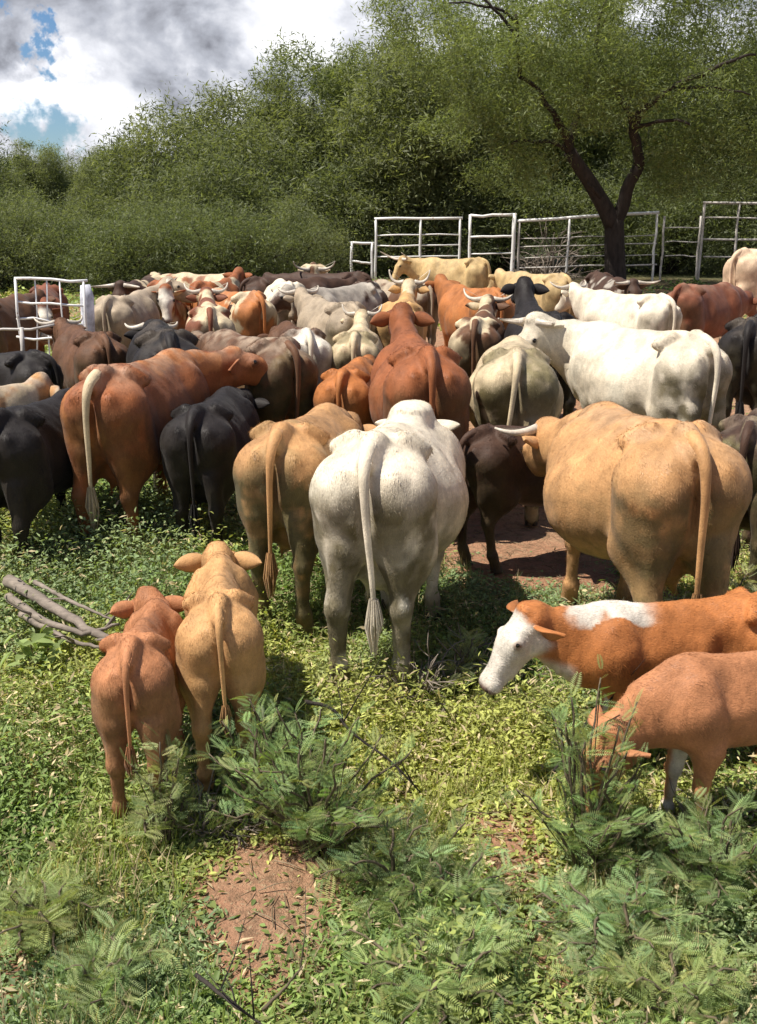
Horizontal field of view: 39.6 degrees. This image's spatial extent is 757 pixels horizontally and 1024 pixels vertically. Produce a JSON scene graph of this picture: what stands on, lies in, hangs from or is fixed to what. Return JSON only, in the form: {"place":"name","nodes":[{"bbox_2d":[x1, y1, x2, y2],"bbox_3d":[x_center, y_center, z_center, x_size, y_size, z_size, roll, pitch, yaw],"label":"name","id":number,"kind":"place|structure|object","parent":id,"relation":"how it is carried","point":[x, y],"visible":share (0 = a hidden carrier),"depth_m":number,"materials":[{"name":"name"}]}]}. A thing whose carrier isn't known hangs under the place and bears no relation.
{"place":"outdoors","nodes":[
{"label":"outdoors","id":0,"kind":"place"},
{"bbox_2d":[0,213,756,1023],"bbox_3d":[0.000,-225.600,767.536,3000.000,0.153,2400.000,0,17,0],"label":"ground","id":1,"kind":"structure","parent":0,"point":[232,901],"depth_m":4.13,"materials":[{"name":"red soil"}]},
{"bbox_2d":[0,155,46,228],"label":"tree","id":2,"kind":"object","parent":1,"relation":"on","point":[11,178],"visible":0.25,"depth_m":70.01,"materials":[{"name":"green plant"}]},
{"bbox_2d":[0,289,55,352],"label":"cow","id":3,"kind":"object","parent":1,"relation":"on","point":[9,341],"visible":0.57,"depth_m":13.44},
{"bbox_2d":[0,371,60,407],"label":"cow","id":4,"kind":"object","parent":1,"relation":"on","point":[38,386],"visible":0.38,"depth_m":7.86},
{"bbox_2d":[0,349,63,388],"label":"cow","id":5,"kind":"object","parent":1,"relation":"on","point":[19,366],"visible":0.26,"depth_m":9.47},
{"bbox_2d":[0,624,65,677],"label":"broad leaf weed","id":6,"kind":"object","parent":1,"relation":"on","point":[44,637],"visible":0.71,"depth_m":5.57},
{"bbox_2d":[0,388,72,568],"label":"cow","id":7,"kind":"object","parent":1,"relation":"on","point":[36,472],"visible":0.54,"depth_m":6.91},
{"bbox_2d":[0,137,81,223],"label":"tree","id":8,"kind":"object","parent":1,"relation":"on","point":[50,175],"visible":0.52,"depth_m":75.21,"materials":[{"name":"green plant"}]},
{"bbox_2d":[0,187,85,292],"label":"shrub","id":9,"kind":"object","parent":1,"relation":"on","point":[6,283],"visible":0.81,"depth_m":28.73,"materials":[{"name":"green plant"}]},
{"bbox_2d":[0,175,90,273],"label":"shrub","id":10,"kind":"object","parent":1,"relation":"on","point":[23,195],"visible":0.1,"depth_m":36.20,"materials":[{"name":"green plant"}]},
{"bbox_2d":[29,283,69,351],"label":"cow","id":11,"kind":"object","parent":1,"relation":"on","point":[54,312],"visible":0.35,"depth_m":14.67},
{"bbox_2d":[14,277,87,354],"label":"panel gate","id":12,"kind":"structure","parent":1,"relation":"on","point":[47,303],"depth_m":12.50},
{"bbox_2d":[17,611,99,648],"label":"fallen branch","id":13,"kind":"object","parent":1,"relation":"on","point":[36,624],"visible":0.79,"depth_m":5.75,"materials":[{"name":"grey wood"}]},
{"bbox_2d":[4,592,132,636],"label":"fallen branch","id":14,"kind":"object","parent":13,"relation":"on","point":[19,604],"visible":0.95,"depth_m":5.86,"materials":[{"name":"grey wood"}]},
{"bbox_2d":[2,574,107,640],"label":"fallen branch","id":15,"kind":"object","parent":14,"relation":"on","point":[16,584],"visible":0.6,"depth_m":6.03,"materials":[{"name":"grey wood"}]},
{"bbox_2d":[0,858,118,969],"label":"mesquite sapling","id":16,"kind":"object","parent":1,"relation":"on","point":[34,921],"visible":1,"depth_m":3.68,"materials":[{"name":"green plant"}]},
{"bbox_2d":[0,184,123,290],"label":"shrub","id":17,"kind":"object","parent":1,"relation":"on","point":[68,219],"visible":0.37,"depth_m":29.32,"materials":[{"name":"green plant"}]},
{"bbox_2d":[34,315,127,388],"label":"cow","id":18,"kind":"object","parent":1,"relation":"on","point":[76,349],"visible":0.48,"depth_m":10.48},
{"bbox_2d":[60,141,138,224],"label":"tree","id":19,"kind":"object","parent":1,"relation":"on","point":[85,185],"visible":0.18,"depth_m":70.30,"materials":[{"name":"green plant"}]},
{"bbox_2d":[32,906,184,1023],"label":"mesquite sapling","id":20,"kind":"object","parent":1,"relation":"on","point":[116,961],"visible":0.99,"depth_m":3.42,"materials":[{"name":"green plant"}]},
{"bbox_2d":[43,196,194,296],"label":"shrub","id":21,"kind":"object","parent":1,"relation":"on","point":[114,255],"visible":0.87,"depth_m":28.06,"materials":[{"name":"green plant"}]},
{"bbox_2d":[91,273,165,295],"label":"cow","id":22,"kind":"object","parent":1,"relation":"on","point":[120,287],"visible":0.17,"depth_m":15.75},
{"bbox_2d":[90,585,185,824],"bbox_3d":[-1.032,0.753,4.761,0.400,0.861,1.302,-2,17,-8],"label":"calf","id":23,"kind":"object","parent":1,"relation":"on","point":[134,682],"visible":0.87,"depth_m":4.19},
{"bbox_2d":[94,276,195,347],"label":"cow","id":24,"kind":"object","parent":1,"relation":"on","point":[114,313],"visible":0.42,"depth_m":13.24},
{"bbox_2d":[55,75,250,267],"bbox_3d":[-7.775,-12.058,38.108,7.744,6.850,7.228,0,17,0],"label":"tree","id":25,"kind":"object","parent":1,"relation":"on","point":[120,154],"visible":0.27,"depth_m":37.02,"materials":[{"name":"green plant"}]},
{"bbox_2d":[117,722,203,848],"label":"mesquite sapling","id":26,"kind":"object","parent":1,"relation":"on","point":[165,817],"visible":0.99,"depth_m":4.18,"materials":[{"name":"green plant"}]},
{"bbox_2d":[124,319,200,491],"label":"cow","id":27,"kind":"object","parent":1,"relation":"on","point":[150,338],"visible":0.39,"depth_m":9.08},
{"bbox_2d":[59,345,267,548],"bbox_3d":[-1.606,-0.566,8.204,0.865,1.441,2.344,8,18,24],"label":"cow","id":28,"kind":"object","parent":1,"relation":"on","point":[115,418],"visible":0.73,"depth_m":7.28},
{"bbox_2d":[147,278,186,329],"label":"cow","id":29,"kind":"object","parent":1,"relation":"on","point":[172,309],"visible":0.31,"depth_m":14.39},
{"bbox_2d":[99,187,253,279],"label":"shrub","id":30,"kind":"object","parent":1,"relation":"on","point":[161,210],"visible":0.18,"depth_m":29.54,"materials":[{"name":"green plant"}]},
{"bbox_2d":[91,143,275,276],"bbox_3d":[-5.998,-9.879,34.862,6.459,4.447,6.292,8,19,26],"label":"shrub","id":31,"kind":"object","parent":1,"relation":"on","point":[155,190],"visible":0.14,"depth_m":33.63,"materials":[{"name":"green plant"}]},
{"bbox_2d":[132,745,261,848],"bbox_3d":[-0.735,1.200,4.354,0.494,0.373,0.500,-11,20,-32],"label":"dead brush","id":32,"kind":"object","parent":1,"relation":"on","point":[203,828],"visible":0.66,"depth_m":4.34,"materials":[{"name":"plant"}]},
{"bbox_2d":[184,282,235,333],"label":"cow","id":33,"kind":"object","parent":1,"relation":"on","point":[207,314],"visible":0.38,"depth_m":12.14},
{"bbox_2d":[159,386,269,549],"bbox_3d":[-1.180,-0.398,8.099,0.539,1.179,2.005,1,17,5],"label":"cow","id":34,"kind":"object","parent":1,"relation":"on","point":[204,443],"visible":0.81,"depth_m":7.22},
{"bbox_2d":[186,267,252,320],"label":"cow","id":35,"kind":"object","parent":1,"relation":"on","point":[236,277],"visible":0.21,"depth_m":16.88},
{"bbox_2d":[173,540,266,794],"bbox_3d":[-0.769,0.621,5.094,0.456,0.938,1.476,-2,17,-8],"label":"calf","id":36,"kind":"object","parent":1,"relation":"on","point":[219,640],"visible":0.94,"depth_m":4.45},
{"bbox_2d":[181,287,276,336],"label":"cow","id":37,"kind":"object","parent":1,"relation":"on","point":[253,312],"visible":0.27,"depth_m":13.49},
{"bbox_2d":[142,188,321,275],"bbox_3d":[-4.194,-7.399,28.979,4.982,2.975,4.739,12,21,36],"label":"shrub","id":38,"kind":"object","parent":1,"relation":"on","point":[225,257],"visible":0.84,"depth_m":28.44,"materials":[{"name":"green plant"}]},
{"bbox_2d":[121,69,354,265],"bbox_3d":[-5.042,-12.517,38.864,9.043,7.260,8.374,-2,17,-7],"label":"tree","id":39,"kind":"object","parent":1,"relation":"on","point":[302,123],"visible":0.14,"depth_m":36.98,"materials":[{"name":"green plant"}]},
{"bbox_2d":[0,471,479,720],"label":"bushy weeds","id":40,"kind":"object","parent":1,"relation":"on","point":[178,577],"visible":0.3,"depth_m":6.86,"materials":[{"name":"green plant"}]},
{"bbox_2d":[110,99,393,274],"bbox_3d":[-4.532,-10.684,35.279,8.994,5.919,8.745,-15,22,-41],"label":"shrub","id":41,"kind":"object","parent":1,"relation":"on","point":[232,172],"visible":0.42,"depth_m":34.34,"materials":[{"name":"green plant"}]},
{"bbox_2d":[191,328,318,423],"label":"cow","id":42,"kind":"object","parent":1,"relation":"on","point":[285,386],"visible":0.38,"depth_m":8.92},
{"bbox_2d":[207,693,330,827],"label":"mesquite sapling","id":43,"kind":"object","parent":1,"relation":"on","point":[243,758],"visible":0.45,"depth_m":4.37,"materials":[{"name":"green plant"}]},
{"bbox_2d":[204,181,361,276],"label":"shrub","id":44,"kind":"object","parent":1,"relation":"on","point":[317,227],"visible":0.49,"depth_m":29.52,"materials":[{"name":"green plant"}]},
{"bbox_2d":[257,320,332,385],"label":"cow","id":45,"kind":"object","parent":1,"relation":"on","point":[316,346],"visible":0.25,"depth_m":10.62},
{"bbox_2d":[239,276,356,292],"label":"cow","id":46,"kind":"object","parent":1,"relation":"on","point":[259,283],"visible":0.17,"depth_m":16.93},
{"bbox_2d":[232,402,376,638],"bbox_3d":[-0.376,-0.141,7.004,0.632,1.302,2.210,3,17,11],"label":"cow","id":47,"kind":"object","parent":1,"relation":"on","point":[275,465],"visible":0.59,"depth_m":6.03},
{"bbox_2d":[226,26,384,233],"bbox_3d":[-2.352,-13.581,39.751,8.592,8.802,8.965,-4,17,-14],"label":"tree","id":48,"kind":"object","parent":1,"relation":"on","point":[299,68],"visible":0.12,"depth_m":37.98,"materials":[{"name":"green plant"}]},
{"bbox_2d":[187,690,424,859],"bbox_3d":[-0.212,1.040,4.194,0.890,0.741,0.721,10,19,30],"label":"mesquite sapling","id":49,"kind":"object","parent":1,"relation":"on","point":[306,827],"visible":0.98,"depth_m":4.15,"materials":[{"name":"green plant"}]},
{"bbox_2d":[304,653,420,792],"bbox_3d":[-0.048,0.886,4.494,0.532,0.545,0.202,11,20,32],"label":"bare branch","id":50,"kind":"object","parent":49,"relation":"attached to","point":[309,702],"visible":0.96,"depth_m":4.50,"materials":[{"name":"brown plant"}]},
{"bbox_2d":[258,201,368,272],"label":"shrub","id":51,"kind":"object","parent":1,"relation":"on","point":[340,256],"visible":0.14,"depth_m":34.27,"materials":[{"name":"green plant"}]},
{"bbox_2d":[262,271,371,281],"bbox_3d":[-1.164,-3.474,18.066,2.352,1.361,0.613,7,18,23],"label":"bull","id":52,"kind":"object","parent":1,"relation":"on","point":[360,276],"visible":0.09,"depth_m":17.71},
{"bbox_2d":[208,118,444,275],"bbox_3d":[-2.015,-11.051,37.007,9.511,5.680,9.048,-8,18,-24],"label":"shrub","id":53,"kind":"object","parent":1,"relation":"on","point":[298,174],"visible":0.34,"depth_m":35.23,"materials":[{"name":"green plant"}]},
{"bbox_2d":[277,285,375,346],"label":"cow","id":54,"kind":"object","parent":1,"relation":"on","point":[310,309],"visible":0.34,"depth_m":12.80},
{"bbox_2d":[270,280,388,324],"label":"cow","id":55,"kind":"object","parent":1,"relation":"on","point":[370,295],"visible":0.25,"depth_m":15.05},
{"bbox_2d":[313,354,374,424],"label":"cow","id":56,"kind":"object","parent":1,"relation":"on","point":[346,386],"visible":0.38,"depth_m":8.81},
{"bbox_2d":[332,304,382,368],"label":"cow","id":57,"kind":"object","parent":1,"relation":"on","point":[359,338],"visible":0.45,"depth_m":10.69},
{"bbox_2d":[0,271,747,513],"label":"ground cover","id":58,"kind":"object","parent":1,"relation":"on","point":[71,299],"visible":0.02,"depth_m":27.88,"materials":[{"name":"green plant"}]},
{"bbox_2d":[0,507,751,1023],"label":"twig litter","id":59,"kind":"object","parent":1,"relation":"on","point":[402,791],"visible":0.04,"depth_m":4.15,"materials":[{"name":"brown plant"}]},
{"bbox_2d":[0,479,756,1023],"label":"herbage","id":60,"kind":"object","parent":1,"relation":"on","point":[120,891],"visible":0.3,"depth_m":4.43,"materials":[{"name":"green plant"}]},
{"bbox_2d":[0,473,756,1023],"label":"leafy weeds","id":61,"kind":"object","parent":1,"relation":"on","point":[336,1015],"visible":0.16,"depth_m":4.59,"materials":[{"name":"green plant"}]},
{"bbox_2d":[194,917,261,1023],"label":"bare branch","id":62,"kind":"object","parent":61,"relation":"on","point":[222,994],"visible":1,"depth_m":3.24,"materials":[{"name":"brown plant"}]},
{"bbox_2d":[0,474,756,1023],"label":"grass","id":63,"kind":"structure","parent":1,"relation":"on","point":[74,830],"depth_m":4.01,"materials":[{"name":"green plant"}]},
{"bbox_2d":[0,695,756,1023],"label":"broadleaf weeds","id":64,"kind":"object","parent":1,"relation":"on","point":[216,975],"visible":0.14,"depth_m":4.13,"materials":[{"name":"green plant"}]},
{"bbox_2d":[308,399,468,690],"bbox_3d":[0.163,0.018,6.252,0.792,1.430,2.363,3,17,11],"label":"cow","id":65,"kind":"object","parent":1,"relation":"on","point":[389,499],"visible":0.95,"depth_m":5.25},
{"bbox_2d":[295,0,488,258],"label":"tree","id":66,"kind":"object","parent":1,"relation":"on","point":[335,90],"visible":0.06,"depth_m":38.23,"materials":[{"name":"green plant"}]},
{"bbox_2d":[305,800,484,933],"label":"mesquite sapling","id":67,"kind":"object","parent":1,"relation":"on","point":[406,854],"visible":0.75,"depth_m":3.93,"materials":[{"name":"green plant"}]},
{"bbox_2d":[294,130,499,277],"bbox_3d":[0.879,-10.634,36.080,7.655,5.270,7.457,-11,20,-33],"label":"shrub","id":68,"kind":"object","parent":1,"relation":"on","point":[410,250],"visible":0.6,"depth_m":34.99,"materials":[{"name":"green plant"}]},
{"bbox_2d":[355,279,438,345],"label":"cow","id":69,"kind":"object","parent":1,"relation":"on","point":[427,302],"visible":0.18,"depth_m":15.45},
{"bbox_2d":[376,269,430,347],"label":"cow","id":70,"kind":"object","parent":1,"relation":"on","point":[409,289],"visible":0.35,"depth_m":13.44},
{"bbox_2d":[374,217,462,279],"bbox_3d":[1.239,-8.165,33.037,2.763,2.126,0.113,0,17,0],"label":"fence","id":71,"kind":"object","parent":1,"relation":"on","point":[420,219],"visible":0.91,"depth_m":32.88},
{"bbox_2d":[368,302,471,440],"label":"cow","id":72,"kind":"object","parent":1,"relation":"on","point":[410,363],"visible":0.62,"depth_m":7.81},
{"bbox_2d":[362,630,492,721],"bbox_3d":[0.210,0.844,5.427,0.676,0.518,0.768,13,21,36],"label":"dead brush","id":73,"kind":"object","parent":1,"relation":"on","point":[429,686],"visible":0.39,"depth_m":5.36,"materials":[{"name":"plant"}]},
{"bbox_2d":[300,9,564,255],"bbox_3d":[1.488,-13.207,38.246,10.425,9.038,11.258,-9,19,-28],"label":"tree","id":74,"kind":"object","parent":1,"relation":"on","point":[379,87],"visible":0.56,"depth_m":34.69,"materials":[{"name":"green plant"}]},
{"bbox_2d":[380,251,490,287],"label":"cow","id":75,"kind":"object","parent":1,"relation":"on","point":[472,272],"visible":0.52,"depth_m":21.66},
{"bbox_2d":[328,886,545,1023],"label":"mesquite sapling","id":76,"kind":"object","parent":1,"relation":"on","point":[482,947],"visible":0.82,"depth_m":3.38,"materials":[{"name":"green plant"}]},
{"bbox_2d":[375,829,529,931],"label":"mesquite sapling","id":77,"kind":"object","parent":1,"relation":"on","point":[425,880],"visible":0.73,"depth_m":3.83,"materials":[{"name":"green plant"}]},
{"bbox_2d":[436,625,488,698],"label":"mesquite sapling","id":78,"kind":"object","parent":1,"relation":"on","point":[471,658],"visible":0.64,"depth_m":5.56,"materials":[{"name":"green plant"}]},
{"bbox_2d":[424,274,514,346],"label":"cow","id":79,"kind":"object","parent":1,"relation":"on","point":[452,300],"visible":0.46,"depth_m":14.45},
{"bbox_2d":[448,288,512,376],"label":"cow","id":80,"kind":"object","parent":1,"relation":"on","point":[476,335],"visible":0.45,"depth_m":11.09},
{"bbox_2d":[468,213,516,271],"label":"gate","id":81,"kind":"structure","parent":1,"relation":"on","point":[513,240],"depth_m":32.87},
{"bbox_2d":[413,153,602,273],"bbox_3d":[4.292,-10.432,36.626,7.324,4.598,7.700,1,17,4],"label":"shrub","id":82,"kind":"object","parent":1,"relation":"on","point":[500,225],"visible":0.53,"depth_m":35.45,"materials":[{"name":"green plant"}]},
{"bbox_2d":[469,335,563,525],"bbox_3d":[1.173,-0.865,9.245,0.854,1.427,2.427,2,17,6],"label":"cow","id":83,"kind":"object","parent":1,"relation":"on","point":[514,380],"visible":0.66,"depth_m":8.10},
{"bbox_2d":[457,423,579,573],"bbox_3d":[1.334,-0.178,7.559,1.776,1.055,0.494,-8,18,-25],"label":"cow","id":84,"kind":"object","parent":1,"relation":"on","point":[501,479],"visible":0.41,"depth_m":7.10},
{"bbox_2d":[423,12,614,260],"bbox_3d":[4.829,-14.330,40.506,10.041,9.859,9.623,-12,20,-35],"label":"tree","id":85,"kind":"object","parent":1,"relation":"on","point":[518,107],"visible":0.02,"depth_m":38.14,"materials":[{"name":"green plant"}]},
{"bbox_2d":[487,268,575,317],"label":"cow","id":86,"kind":"object","parent":1,"relation":"on","point":[547,301],"visible":0.34,"depth_m":16.91},
{"bbox_2d":[500,275,575,416],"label":"cow","id":87,"kind":"object","parent":1,"relation":"on","point":[523,290],"visible":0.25,"depth_m":11.69},
{"bbox_2d":[497,224,602,279],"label":"dry bush","id":88,"kind":"object","parent":1,"relation":"on","point":[543,270],"visible":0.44,"depth_m":34.05,"materials":[{"name":"plant"}]},
{"bbox_2d":[350,0,756,279],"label":"mesquite tree","id":89,"kind":"object","parent":1,"relation":"on","point":[612,218],"visible":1,"depth_m":27.95,"materials":[{"name":"green plant"}]},
{"bbox_2d":[498,655,664,880],"bbox_3d":[0.827,1.003,4.014,0.584,0.891,0.630,10,19,29],"label":"mesquite sapling","id":90,"kind":"object","parent":1,"relation":"on","point":[590,835],"visible":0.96,"depth_m":3.99,"materials":[{"name":"green plant"}]},
{"bbox_2d":[517,211,658,280],"bbox_3d":[6.550,-8.252,33.023,4.451,2.303,0.143,0,17,0],"label":"fence","id":91,"kind":"object","parent":1,"relation":"on","point":[569,218],"visible":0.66,"depth_m":32.92,"materials":[{"name":"metal"}]},
{"bbox_2d":[474,0,725,265],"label":"tree","id":92,"kind":"object","parent":1,"relation":"on","point":[583,149],"visible":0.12,"depth_m":36.89,"materials":[{"name":"green plant"}]},
{"bbox_2d":[503,148,707,276],"bbox_3d":[7.947,-10.386,36.451,6.918,4.553,6.727,-16,23,-42],"label":"shrub","id":93,"kind":"object","parent":1,"relation":"on","point":[582,199],"visible":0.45,"depth_m":35.68,"materials":[{"name":"green plant"}]},
{"bbox_2d":[498,311,732,431],"bbox_3d":[2.140,-0.996,9.521,0.883,1.523,2.360,-12,20,-35],"label":"cow","id":94,"kind":"object","parent":1,"relation":"on","point":[682,375],"visible":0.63,"depth_m":8.89},
{"bbox_2d":[550,280,682,330],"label":"cow","id":95,"kind":"object","parent":1,"relation":"on","point":[659,312],"visible":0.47,"depth_m":13.79},
{"bbox_2d":[479,586,756,778],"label":"calf","id":96,"kind":"object","parent":1,"relation":"on","point":[624,639],"visible":0.68,"depth_m":4.49},
{"bbox_2d":[510,855,730,981],"bbox_3d":[0.870,1.414,3.727,0.788,0.320,0.634,0,17,0],"label":"mesquite sapling","id":97,"kind":"object","parent":1,"relation":"on","point":[637,903],"visible":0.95,"depth_m":3.71,"materials":[{"name":"green plant"}]},
{"bbox_2d":[580,270,660,293],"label":"cow","id":98,"kind":"object","parent":1,"relation":"on","point":[596,280],"visible":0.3,"depth_m":16.88},
{"bbox_2d":[494,401,752,605],"bbox_3d":[1.389,-0.010,6.288,0.989,1.465,2.393,-2,17,-8],"label":"cow","id":99,"kind":"object","parent":1,"relation":"on","point":[650,508],"visible":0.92,"depth_m":5.29},
{"bbox_2d":[546,13,756,265],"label":"tree","id":100,"kind":"object","parent":1,"relation":"on","point":[709,78],"visible":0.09,"depth_m":37.54,"materials":[{"name":"green plant"}]},
{"bbox_2d":[550,909,756,1023],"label":"mesquite sapling","id":101,"kind":"object","parent":1,"relation":"on","point":[698,992],"visible":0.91,"depth_m":3.37,"materials":[{"name":"green plant"}]},
{"bbox_2d":[571,143,756,274],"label":"shrub","id":102,"kind":"object","parent":1,"relation":"on","point":[684,237],"visible":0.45,"depth_m":35.34,"materials":[{"name":"green plant"}]},
{"bbox_2d":[581,650,756,829],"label":"calf","id":103,"kind":"object","parent":1,"relation":"on","point":[699,708],"visible":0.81,"depth_m":4.03},
{"bbox_2d":[619,779,756,916],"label":"mesquite sapling","id":104,"kind":"object","parent":1,"relation":"on","point":[719,853],"visible":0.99,"depth_m":3.84,"materials":[{"name":"green plant"}]},
{"bbox_2d":[639,143,756,276],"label":"shrub","id":105,"kind":"object","parent":1,"relation":"on","point":[739,243],"visible":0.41,"depth_m":35.87,"materials":[{"name":"green plant"}]},
{"bbox_2d":[666,282,756,338],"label":"cow","id":106,"kind":"object","parent":1,"relation":"on","point":[711,310],"visible":0.57,"depth_m":14.98},
{"bbox_2d":[678,16,756,247],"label":"tree","id":107,"kind":"object","parent":1,"relation":"on","point":[736,114],"visible":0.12,"depth_m":36.85,"materials":[{"name":"green plant"}]},
{"bbox_2d":[697,201,756,280],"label":"fence","id":108,"kind":"object","parent":1,"relation":"on","point":[739,204],"visible":0.82,"depth_m":32.37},
{"bbox_2d":[717,314,756,417],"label":"cow","id":109,"kind":"object","parent":1,"relation":"on","point":[737,343],"visible":0.71,"depth_m":10.27},
{"bbox_2d":[717,407,756,592],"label":"cow","id":110,"kind":"object","parent":1,"relation":"on","point":[739,432],"visible":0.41,"depth_m":6.50},
{"bbox_2d":[719,247,756,339],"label":"bull","id":111,"kind":"object","parent":1,"relation":"on","point":[740,268],"visible":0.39,"depth_m":18.56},
{"bbox_2d":[0,0,756,183],"label":"sky","id":112,"kind":"structure","parent":0,"point":[66,66],"materials":[{"name":"white"}]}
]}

